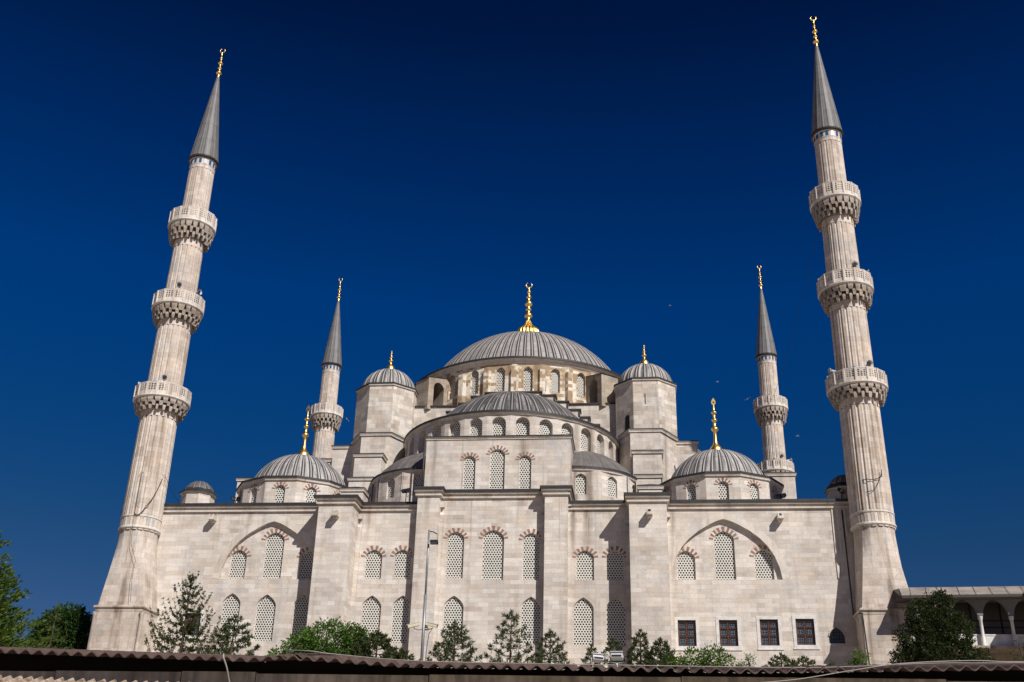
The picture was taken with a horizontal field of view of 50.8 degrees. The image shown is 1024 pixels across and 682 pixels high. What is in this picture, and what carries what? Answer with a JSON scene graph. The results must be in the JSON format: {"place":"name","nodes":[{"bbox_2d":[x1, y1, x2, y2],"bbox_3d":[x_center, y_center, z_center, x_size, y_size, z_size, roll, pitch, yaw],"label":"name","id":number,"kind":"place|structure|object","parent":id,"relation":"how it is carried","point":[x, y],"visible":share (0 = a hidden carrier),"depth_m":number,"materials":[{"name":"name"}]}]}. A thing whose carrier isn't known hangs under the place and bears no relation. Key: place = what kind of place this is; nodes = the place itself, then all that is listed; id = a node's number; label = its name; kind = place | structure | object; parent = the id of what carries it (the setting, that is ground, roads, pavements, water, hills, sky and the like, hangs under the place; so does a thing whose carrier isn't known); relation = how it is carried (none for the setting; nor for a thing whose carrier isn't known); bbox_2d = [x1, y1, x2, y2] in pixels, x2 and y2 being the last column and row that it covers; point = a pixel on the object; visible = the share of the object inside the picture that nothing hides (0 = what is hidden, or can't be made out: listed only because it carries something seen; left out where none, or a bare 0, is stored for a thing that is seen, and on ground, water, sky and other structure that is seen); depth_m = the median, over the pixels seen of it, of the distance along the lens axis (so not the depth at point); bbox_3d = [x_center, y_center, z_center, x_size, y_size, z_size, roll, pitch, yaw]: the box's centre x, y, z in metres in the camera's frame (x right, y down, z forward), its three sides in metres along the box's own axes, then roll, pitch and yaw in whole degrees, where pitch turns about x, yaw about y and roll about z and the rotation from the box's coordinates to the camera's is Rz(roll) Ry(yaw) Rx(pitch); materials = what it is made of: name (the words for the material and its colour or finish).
{"place":"outdoors","nodes":[
{"label":"outdoors","id":0,"kind":"place"},
{"bbox_2d":[0,0,1023,647],"label":"sky","id":1,"kind":"structure","parent":0,"point":[624,161],"materials":[{"name":"blue"}]},
{"bbox_2d":[423,667,882,672],"bbox_3d":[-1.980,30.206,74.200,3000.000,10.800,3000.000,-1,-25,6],"label":"ground","id":2,"kind":"structure","parent":0,"point":[658,669],"depth_m":52.68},
{"bbox_2d":[0,530,53,647],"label":"tree","id":3,"kind":"object","parent":2,"relation":"on","point":[10,628],"visible":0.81,"depth_m":63.19,"materials":[{"name":"green plant"}]},
{"bbox_2d":[35,600,70,648],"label":"conifer sapling","id":4,"kind":"object","parent":2,"relation":"on","point":[53,626],"visible":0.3,"depth_m":67.48,"materials":[{"name":"green plant"}]},
{"bbox_2d":[24,602,92,649],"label":"round tree","id":5,"kind":"object","parent":2,"relation":"on","point":[75,622],"visible":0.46,"depth_m":87.08,"materials":[{"name":"green plant"}]},
{"bbox_2d":[87,50,225,651],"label":"minaret","id":6,"kind":"object","parent":2,"relation":"on","point":[120,620],"visible":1,"depth_m":86.38,"materials":[{"name":"stone"}]},
{"bbox_2d":[130,473,141,600],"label":"cable","id":7,"kind":"object","parent":6,"relation":"attached to","point":[131,538],"visible":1,"depth_m":81.64,"materials":[{"name":"black rubber"}]},
{"bbox_2d":[135,479,162,514],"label":"cable","id":8,"kind":"object","parent":6,"relation":"attached to","point":[151,499],"visible":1,"depth_m":83.27,"materials":[{"name":"black rubber"}]},
{"bbox_2d":[144,570,221,653],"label":"spruce tree","id":9,"kind":"object","parent":2,"relation":"on","point":[192,626],"visible":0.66,"depth_m":70.52,"materials":[{"name":"green plant"}]},
{"bbox_2d":[197,614,259,654],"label":"pine tree","id":10,"kind":"object","parent":2,"relation":"on","point":[233,634],"visible":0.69,"depth_m":70.97,"materials":[{"name":"green plant"}]},
{"bbox_2d":[264,616,369,655],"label":"leafy tree","id":11,"kind":"object","parent":2,"relation":"on","point":[310,641],"visible":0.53,"depth_m":69.83,"materials":[{"name":"green plant"}]},
{"bbox_2d":[310,278,343,457],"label":"minaret","id":12,"kind":"object","parent":2,"relation":"on","point":[326,415],"visible":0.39,"depth_m":137.01,"materials":[{"name":"stone"}]},
{"bbox_2d":[343,628,373,656],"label":"pine tree","id":13,"kind":"object","parent":2,"relation":"on","point":[353,649],"visible":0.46,"depth_m":69.47,"materials":[{"name":"green plant"}]},
{"bbox_2d":[345,629,403,658],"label":"pine tree","id":14,"kind":"object","parent":2,"relation":"on","point":[384,644],"visible":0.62,"depth_m":68.91,"materials":[{"name":"green plant"}]},
{"bbox_2d":[390,646,419,660],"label":"pine tree","id":15,"kind":"object","parent":2,"relation":"on","point":[400,652],"visible":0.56,"depth_m":68.44,"materials":[{"name":"green plant"}]},
{"bbox_2d":[407,530,438,660],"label":"lamp pole","id":16,"kind":"object","parent":2,"relation":"on","point":[428,624],"visible":0.94,"depth_m":70.27,"materials":[{"name":"metal"}]},
{"bbox_2d":[425,620,482,661],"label":"pine tree","id":17,"kind":"object","parent":2,"relation":"on","point":[448,651],"visible":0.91,"depth_m":69.03,"materials":[{"name":"green plant"}]},
{"bbox_2d":[148,283,860,668],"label":"mosque","id":18,"kind":"structure","parent":2,"relation":"on","point":[576,497],"depth_m":81.59,"materials":[{"name":"beige stone"}]},
{"bbox_2d":[180,610,204,638],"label":"window","id":19,"kind":"structure","parent":18,"relation":"in","point":[189,619],"depth_m":81.18,"materials":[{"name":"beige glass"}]},
{"bbox_2d":[219,594,239,639],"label":"window","id":20,"kind":"structure","parent":18,"relation":"in","point":[231,605],"depth_m":81.36,"materials":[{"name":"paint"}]},
{"bbox_2d":[231,496,240,502],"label":"floodlight","id":21,"kind":"object","parent":18,"relation":"on","point":[233,498],"visible":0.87,"depth_m":89.68,"materials":[{"name":"metal"}]},
{"bbox_2d":[228,546,250,578],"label":"window","id":22,"kind":"structure","parent":18,"relation":"in","point":[237,565],"depth_m":83.13,"materials":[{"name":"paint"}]},
{"bbox_2d":[248,484,259,502],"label":"window","id":23,"kind":"structure","parent":18,"relation":"in","point":[253,500],"depth_m":88.06,"materials":[{"name":"paint"}]},
{"bbox_2d":[253,595,275,640],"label":"window","id":24,"kind":"structure","parent":18,"relation":"in","point":[265,612],"depth_m":80.75,"materials":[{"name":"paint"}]},
{"bbox_2d":[261,528,288,578],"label":"window","id":25,"kind":"structure","parent":18,"relation":"in","point":[274,549],"depth_m":83.13,"materials":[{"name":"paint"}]},
{"bbox_2d":[272,481,288,502],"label":"window","id":26,"kind":"structure","parent":18,"relation":"in","point":[280,491],"depth_m":87.16,"materials":[{"name":"paint"}]},
{"bbox_2d":[291,595,308,639],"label":"window","id":27,"kind":"structure","parent":18,"relation":"in","point":[300,614],"depth_m":80.61,"materials":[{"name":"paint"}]},
{"bbox_2d":[297,547,313,578],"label":"window","id":28,"kind":"structure","parent":18,"relation":"in","point":[306,565],"depth_m":82.50,"materials":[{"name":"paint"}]},
{"bbox_2d":[304,483,320,501],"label":"window","id":29,"kind":"structure","parent":18,"relation":"in","point":[310,493],"depth_m":87.50,"materials":[{"name":"paint"}]},
{"bbox_2d":[361,596,380,641],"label":"window","id":30,"kind":"structure","parent":18,"relation":"in","point":[371,608],"depth_m":80.02,"materials":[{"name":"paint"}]},
{"bbox_2d":[361,545,385,578],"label":"window","id":31,"kind":"structure","parent":18,"relation":"in","point":[373,563],"depth_m":81.64,"materials":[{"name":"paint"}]},
{"bbox_2d":[388,479,394,498],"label":"window","id":32,"kind":"structure","parent":18,"relation":"in","point":[392,483],"depth_m":87.49,"materials":[{"name":"paint"}]},
{"bbox_2d":[390,596,408,642],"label":"window","id":33,"kind":"structure","parent":18,"relation":"in","point":[400,607],"depth_m":79.61,"materials":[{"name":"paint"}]},
{"bbox_2d":[390,545,411,578],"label":"window","id":34,"kind":"structure","parent":18,"relation":"in","point":[402,560],"depth_m":81.40,"materials":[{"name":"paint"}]},
{"bbox_2d":[399,419,405,435],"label":"blocked door","id":35,"kind":"structure","parent":18,"relation":"in","point":[402,422],"depth_m":97.95,"materials":[{"name":"stone"}]},
{"bbox_2d":[401,488,413,501],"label":"floodlight","id":36,"kind":"object","parent":18,"relation":"attached to","point":[406,491],"visible":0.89,"depth_m":84.06,"materials":[{"name":"metal"}]},
{"bbox_2d":[413,476,423,494],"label":"window","id":37,"kind":"structure","parent":18,"relation":"in","point":[417,480],"depth_m":86.68,"materials":[{"name":"paint"}]},
{"bbox_2d":[422,433,425,451],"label":"window","id":38,"kind":"structure","parent":18,"relation":"in","point":[425,433],"depth_m":91.52,"materials":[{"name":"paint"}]},
{"bbox_2d":[435,426,440,435],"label":"window","id":39,"kind":"structure","parent":18,"relation":"in","point":[438,432],"depth_m":90.26,"materials":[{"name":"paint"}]},
{"bbox_2d":[442,596,463,643],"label":"window","id":40,"kind":"structure","parent":18,"relation":"in","point":[453,608],"depth_m":79.38,"materials":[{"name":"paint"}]},
{"bbox_2d":[450,376,455,398],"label":"window","id":41,"kind":"structure","parent":18,"relation":"in","point":[452,392],"depth_m":102.25,"materials":[{"name":"paint"}]},
{"bbox_2d":[443,528,467,577],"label":"window","id":42,"kind":"structure","parent":18,"relation":"in","point":[455,545],"depth_m":81.26,"materials":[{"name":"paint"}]},
{"bbox_2d":[451,422,459,435],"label":"window","id":43,"kind":"structure","parent":18,"relation":"in","point":[455,431],"depth_m":89.12,"materials":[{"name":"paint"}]},
{"bbox_2d":[460,452,478,488],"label":"window","id":44,"kind":"structure","parent":18,"relation":"in","point":[469,462],"depth_m":84.95,"materials":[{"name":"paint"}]},
{"bbox_2d":[471,371,478,394],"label":"window","id":45,"kind":"structure","parent":18,"relation":"in","point":[475,377],"depth_m":101.01,"materials":[{"name":"paint"}]},
{"bbox_2d":[471,419,481,435],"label":"window","id":46,"kind":"structure","parent":18,"relation":"in","point":[476,427],"depth_m":88.32,"materials":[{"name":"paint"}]},
{"bbox_2d":[479,526,507,579],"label":"window","id":47,"kind":"structure","parent":18,"relation":"in","point":[493,541],"depth_m":80.94,"materials":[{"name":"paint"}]},
{"bbox_2d":[486,445,508,488],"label":"window","id":48,"kind":"structure","parent":18,"relation":"in","point":[497,457],"depth_m":84.83,"materials":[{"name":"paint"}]},
{"bbox_2d":[492,418,505,434],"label":"window","id":49,"kind":"structure","parent":18,"relation":"in","point":[499,425],"depth_m":87.91,"materials":[{"name":"paint"}]},
{"bbox_2d":[496,368,504,391],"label":"window","id":50,"kind":"structure","parent":18,"relation":"in","point":[501,372],"depth_m":100.18,"materials":[{"name":"paint"}]},
{"bbox_2d":[516,419,528,434],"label":"window","id":51,"kind":"structure","parent":18,"relation":"in","point":[522,425],"depth_m":87.89,"materials":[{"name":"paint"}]},
{"bbox_2d":[516,452,534,488],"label":"window","id":52,"kind":"structure","parent":18,"relation":"in","point":[525,462],"depth_m":84.46,"materials":[{"name":"paint"}]},
{"bbox_2d":[523,368,532,390],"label":"window","id":53,"kind":"structure","parent":18,"relation":"in","point":[528,373],"depth_m":99.88,"materials":[{"name":"paint"}]},
{"bbox_2d":[519,529,540,579],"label":"window","id":54,"kind":"structure","parent":18,"relation":"in","point":[531,542],"depth_m":80.57,"materials":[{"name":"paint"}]},
{"bbox_2d":[520,597,539,644],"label":"window","id":55,"kind":"structure","parent":18,"relation":"in","point":[530,609],"depth_m":78.59,"materials":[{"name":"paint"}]},
{"bbox_2d":[539,421,550,434],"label":"window","id":56,"kind":"structure","parent":18,"relation":"in","point":[544,427],"depth_m":88.25,"materials":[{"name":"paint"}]},
{"bbox_2d":[551,370,558,392],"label":"window","id":57,"kind":"structure","parent":18,"relation":"in","point":[554,374],"depth_m":100.15,"materials":[{"name":"paint"}]},
{"bbox_2d":[562,424,570,433],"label":"window","id":58,"kind":"structure","parent":18,"relation":"in","point":[565,429],"depth_m":89.04,"materials":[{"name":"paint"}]},
{"bbox_2d":[577,374,583,396],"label":"window","id":59,"kind":"structure","parent":18,"relation":"in","point":[580,380],"depth_m":100.91,"materials":[{"name":"paint"}]},
{"bbox_2d":[575,474,585,493],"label":"window","id":60,"kind":"structure","parent":18,"relation":"in","point":[580,480],"depth_m":85.12,"materials":[{"name":"paint"}]},
{"bbox_2d":[573,598,593,646],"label":"window","id":61,"kind":"structure","parent":18,"relation":"in","point":[583,610],"depth_m":78.05,"materials":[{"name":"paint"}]},
{"bbox_2d":[581,429,586,450],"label":"window","id":62,"kind":"structure","parent":18,"relation":"in","point":[583,434],"depth_m":89.83,"materials":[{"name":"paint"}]},
{"bbox_2d":[572,546,597,579],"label":"window","id":63,"kind":"structure","parent":18,"relation":"in","point":[584,560],"depth_m":79.86,"materials":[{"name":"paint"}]},
{"bbox_2d":[597,436,599,453],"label":"window","id":64,"kind":"structure","parent":18,"relation":"in","point":[598,441],"depth_m":91.21,"materials":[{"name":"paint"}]},
{"bbox_2d":[608,477,615,497],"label":"window","id":65,"kind":"structure","parent":18,"relation":"in","point":[611,482],"depth_m":85.70,"materials":[{"name":"paint"}]},
{"bbox_2d":[602,546,625,579],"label":"window","id":66,"kind":"structure","parent":18,"relation":"in","point":[614,560],"depth_m":79.61,"materials":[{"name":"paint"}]},
{"bbox_2d":[606,598,625,646],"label":"window","id":67,"kind":"structure","parent":18,"relation":"in","point":[615,609],"depth_m":77.86,"materials":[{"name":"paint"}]},
{"bbox_2d":[674,617,699,650],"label":"window","id":68,"kind":"structure","parent":18,"relation":"in","point":[686,628],"depth_m":76.92,"materials":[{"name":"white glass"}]},
{"bbox_2d":[677,547,698,579],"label":"window","id":69,"kind":"structure","parent":18,"relation":"in","point":[686,570],"depth_m":79.32,"materials":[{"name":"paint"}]},
{"bbox_2d":[683,480,698,499],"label":"window","id":70,"kind":"structure","parent":18,"relation":"in","point":[691,490],"depth_m":84.17,"materials":[{"name":"paint"}]},
{"bbox_2d":[714,477,731,498],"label":"window","id":71,"kind":"structure","parent":18,"relation":"in","point":[723,490],"depth_m":83.31,"materials":[{"name":"paint"}]},
{"bbox_2d":[709,527,738,579],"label":"window","id":72,"kind":"structure","parent":18,"relation":"in","point":[724,554],"depth_m":79.36,"materials":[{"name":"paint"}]},
{"bbox_2d":[715,617,742,650],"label":"window","id":73,"kind":"structure","parent":18,"relation":"in","point":[728,635],"depth_m":76.60,"materials":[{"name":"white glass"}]},
{"bbox_2d":[747,480,761,498],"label":"window","id":74,"kind":"structure","parent":18,"relation":"in","point":[753,489],"depth_m":83.66,"materials":[{"name":"paint"}]},
{"bbox_2d":[749,545,773,579],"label":"window","id":75,"kind":"structure","parent":18,"relation":"in","point":[763,560],"depth_m":78.76,"materials":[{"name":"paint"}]},
{"bbox_2d":[756,616,783,649],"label":"window","id":76,"kind":"structure","parent":18,"relation":"in","point":[768,636],"depth_m":76.30,"materials":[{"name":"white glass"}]},
{"bbox_2d":[776,493,786,498],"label":"floodlight","id":77,"kind":"object","parent":18,"relation":"on","point":[781,496],"visible":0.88,"depth_m":84.79,"materials":[{"name":"metal"}]},
{"bbox_2d":[792,616,819,649],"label":"window","id":78,"kind":"structure","parent":18,"relation":"in","point":[804,636],"depth_m":76.04,"materials":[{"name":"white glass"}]},
{"bbox_2d":[829,628,844,642],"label":"window","id":79,"kind":"structure","parent":18,"relation":"in","point":[836,635],"depth_m":75.78,"materials":[{"name":"black glass"}]},
{"bbox_2d":[837,487,845,497],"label":"floodlight","id":80,"kind":"object","parent":18,"relation":"attached to","point":[841,491],"visible":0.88,"depth_m":80.43,"materials":[{"name":"metal"}]},
{"bbox_2d":[841,510,869,663],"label":"cable","id":81,"kind":"object","parent":18,"relation":"attached to","point":[850,587],"visible":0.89,"depth_m":76.73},
{"bbox_2d":[484,608,535,662],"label":"pine tree","id":82,"kind":"object","parent":2,"relation":"on","point":[514,620],"visible":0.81,"depth_m":68.92,"materials":[{"name":"green plant"}]},
{"bbox_2d":[0,647,1023,681],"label":"shed","id":83,"kind":"structure","parent":2,"relation":"on","point":[22,664],"depth_m":13.53,"materials":[{"name":"metal"}]},
{"bbox_2d":[223,654,229,681],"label":"cable","id":84,"kind":"object","parent":83,"relation":"hanging from","point":[226,668],"visible":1,"depth_m":13.33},
{"bbox_2d":[284,650,1023,667],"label":"cable","id":85,"kind":"object","parent":83,"relation":"on","point":[619,665],"visible":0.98,"depth_m":12.93,"materials":[{"name":"black rubber"}]},
{"bbox_2d":[770,660,1023,681],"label":"cable","id":86,"kind":"object","parent":83,"relation":"hanging from","point":[896,664],"visible":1,"depth_m":12.45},
{"bbox_2d":[528,628,569,664],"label":"pine tree","id":87,"kind":"object","parent":2,"relation":"on","point":[542,655],"visible":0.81,"depth_m":68.86,"materials":[{"name":"green plant"}]},
{"bbox_2d":[581,644,597,666],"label":"pine tree","id":88,"kind":"object","parent":2,"relation":"on","point":[586,658],"visible":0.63,"depth_m":68.12,"materials":[{"name":"green plant"}]},
{"bbox_2d":[591,653,603,663],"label":"ground floodlight","id":89,"kind":"object","parent":2,"relation":"on","point":[597,657],"visible":0.74,"depth_m":66.96,"materials":[{"name":"white metal"}]},
{"bbox_2d":[597,637,628,668],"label":"pine tree","id":90,"kind":"object","parent":2,"relation":"on","point":[612,644],"visible":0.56,"depth_m":68.98,"materials":[{"name":"green plant"}]},
{"bbox_2d":[610,651,623,664],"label":"ground floodlight","id":91,"kind":"object","parent":2,"relation":"on","point":[616,656],"visible":0.94,"depth_m":66.90,"materials":[{"name":"white metal"}]},
{"bbox_2d":[624,629,654,667],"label":"pine tree","id":92,"kind":"object","parent":2,"relation":"on","point":[632,649],"visible":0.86,"depth_m":67.74,"materials":[{"name":"green plant"}]},
{"bbox_2d":[642,637,678,668],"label":"pine tree","id":93,"kind":"object","parent":2,"relation":"on","point":[660,650],"visible":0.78,"depth_m":67.09,"materials":[{"name":"green plant"}]},
{"bbox_2d":[658,643,745,668],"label":"leafy shrub","id":94,"kind":"object","parent":2,"relation":"on","point":[708,658],"visible":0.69,"depth_m":66.62,"materials":[{"name":"green plant"}]},
{"bbox_2d":[738,653,755,666],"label":"leafy shrub","id":95,"kind":"object","parent":2,"relation":"on","point":[748,659],"visible":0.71,"depth_m":66.47,"materials":[{"name":"green plant"}]},
{"bbox_2d":[753,265,794,471],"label":"minaret","id":96,"kind":"object","parent":2,"relation":"on","point":[770,410],"visible":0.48,"depth_m":129.82,"materials":[{"name":"stone"}]},
{"bbox_2d":[764,652,795,666],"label":"leafy shrub","id":97,"kind":"object","parent":2,"relation":"on","point":[781,657],"visible":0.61,"depth_m":66.61,"materials":[{"name":"green plant"}]},
{"bbox_2d":[788,656,815,665],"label":"leafy shrub","id":98,"kind":"object","parent":2,"relation":"on","point":[803,660],"visible":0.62,"depth_m":66.16,"materials":[{"name":"green plant"}]},
{"bbox_2d":[842,648,871,665],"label":"leafy shrub","id":99,"kind":"object","parent":2,"relation":"on","point":[856,661],"visible":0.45,"depth_m":67.17,"materials":[{"name":"green plant"}]},
{"bbox_2d":[808,16,913,664],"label":"minaret","id":100,"kind":"object","parent":2,"relation":"on","point":[856,391],"visible":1,"depth_m":80.60,"materials":[{"name":"stone"}]},
{"bbox_2d":[773,231,817,395],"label":"cable","id":101,"kind":"object","parent":100,"relation":"attached to","point":[799,309],"visible":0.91,"depth_m":105.79,"materials":[{"name":"black rubber"}]},
{"bbox_2d":[888,587,995,663],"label":"evergreen oak","id":102,"kind":"object","parent":2,"relation":"on","point":[933,642],"visible":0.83,"depth_m":65.86,"materials":[{"name":"green plant"}]},
{"bbox_2d":[894,585,1023,662],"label":"arcaded gallery","id":103,"kind":"object","parent":2,"relation":"on","point":[995,614],"visible":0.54,"depth_m":72.28,"materials":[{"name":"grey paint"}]},
{"bbox_2d":[1009,636,1023,660],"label":"bare shrub","id":104,"kind":"object","parent":2,"relation":"on","point":[1019,652],"visible":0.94,"depth_m":66.45,"materials":[{"name":"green plant"}]}
]}

